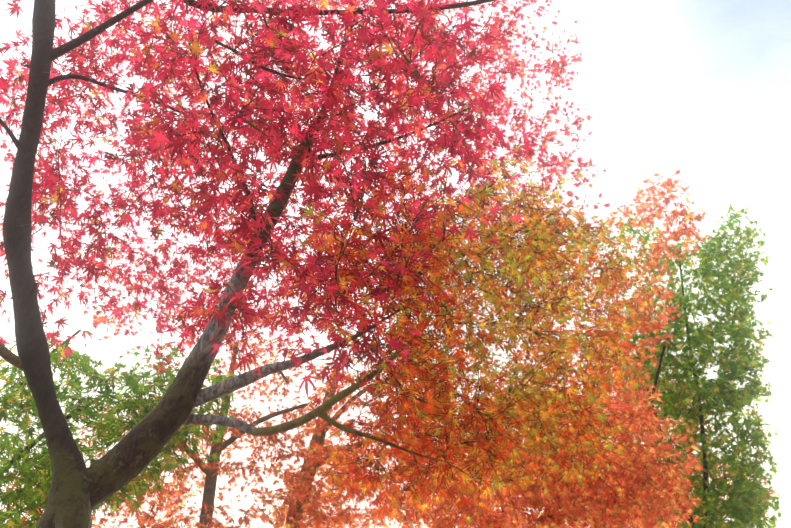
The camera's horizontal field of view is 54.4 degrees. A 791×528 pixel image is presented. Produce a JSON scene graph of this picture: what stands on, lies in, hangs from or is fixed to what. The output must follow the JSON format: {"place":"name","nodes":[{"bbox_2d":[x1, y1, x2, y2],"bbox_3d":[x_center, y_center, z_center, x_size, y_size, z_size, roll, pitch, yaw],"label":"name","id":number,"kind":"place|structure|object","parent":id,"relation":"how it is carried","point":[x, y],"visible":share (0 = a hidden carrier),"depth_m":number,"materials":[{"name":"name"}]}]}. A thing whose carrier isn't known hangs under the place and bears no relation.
{"place":"outdoors","nodes":[
{"label":"outdoors","id":0,"kind":"place"},
{"bbox_2d":[0,0,790,527],"label":"sky","id":1,"kind":"structure","parent":0,"point":[702,88],"materials":[{"name":"white"}]},
{"label":"ground","id":2,"kind":"structure","parent":0,"visible":0},
{"bbox_2d":[0,329,237,527],"bbox_3d":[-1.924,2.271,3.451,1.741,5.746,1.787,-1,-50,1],"label":"maple tree","id":3,"kind":"object","parent":2,"relation":"on","point":[40,474],"visible":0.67,"depth_m":4.63,"materials":[{"name":"green plant"}]},
{"bbox_2d":[0,334,372,527],"bbox_3d":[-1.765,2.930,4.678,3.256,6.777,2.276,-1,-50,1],"label":"maple tree","id":4,"kind":"object","parent":2,"relation":"on","point":[211,471],"visible":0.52,"depth_m":5.88,"materials":[{"name":"orange plant"}]},
{"bbox_2d":[0,0,657,527],"bbox_3d":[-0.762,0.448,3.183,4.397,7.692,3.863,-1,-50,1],"label":"maple tree","id":5,"kind":"object","parent":2,"relation":"on","point":[78,492],"visible":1,"depth_m":2.36,"materials":[{"name":"red plant"}]},
{"bbox_2d":[259,363,705,527],"bbox_3d":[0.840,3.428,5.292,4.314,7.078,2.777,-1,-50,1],"label":"maple tree","id":6,"kind":"object","parent":2,"relation":"on","point":[449,520],"visible":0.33,"depth_m":6.56,"materials":[{"name":"orange plant"}]},
{"bbox_2d":[390,168,710,527],"bbox_3d":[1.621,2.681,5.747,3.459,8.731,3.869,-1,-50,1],"label":"maple tree","id":7,"kind":"object","parent":2,"relation":"on","point":[655,250],"visible":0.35,"depth_m":7.19,"materials":[{"name":"orange plant"}]},
{"bbox_2d":[367,350,777,527],"bbox_3d":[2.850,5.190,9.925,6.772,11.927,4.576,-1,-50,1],"label":"maple tree","id":8,"kind":"object","parent":2,"relation":"on","point":[765,483],"depth_m":12.00,"materials":[{"name":"orange plant"}]},
{"bbox_2d":[575,204,782,527],"bbox_3d":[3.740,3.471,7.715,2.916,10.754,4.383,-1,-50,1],"label":"maple tree","id":9,"kind":"object","parent":2,"relation":"on","point":[712,392],"visible":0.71,"depth_m":9.27,"materials":[{"name":"green plant"}]}
]}

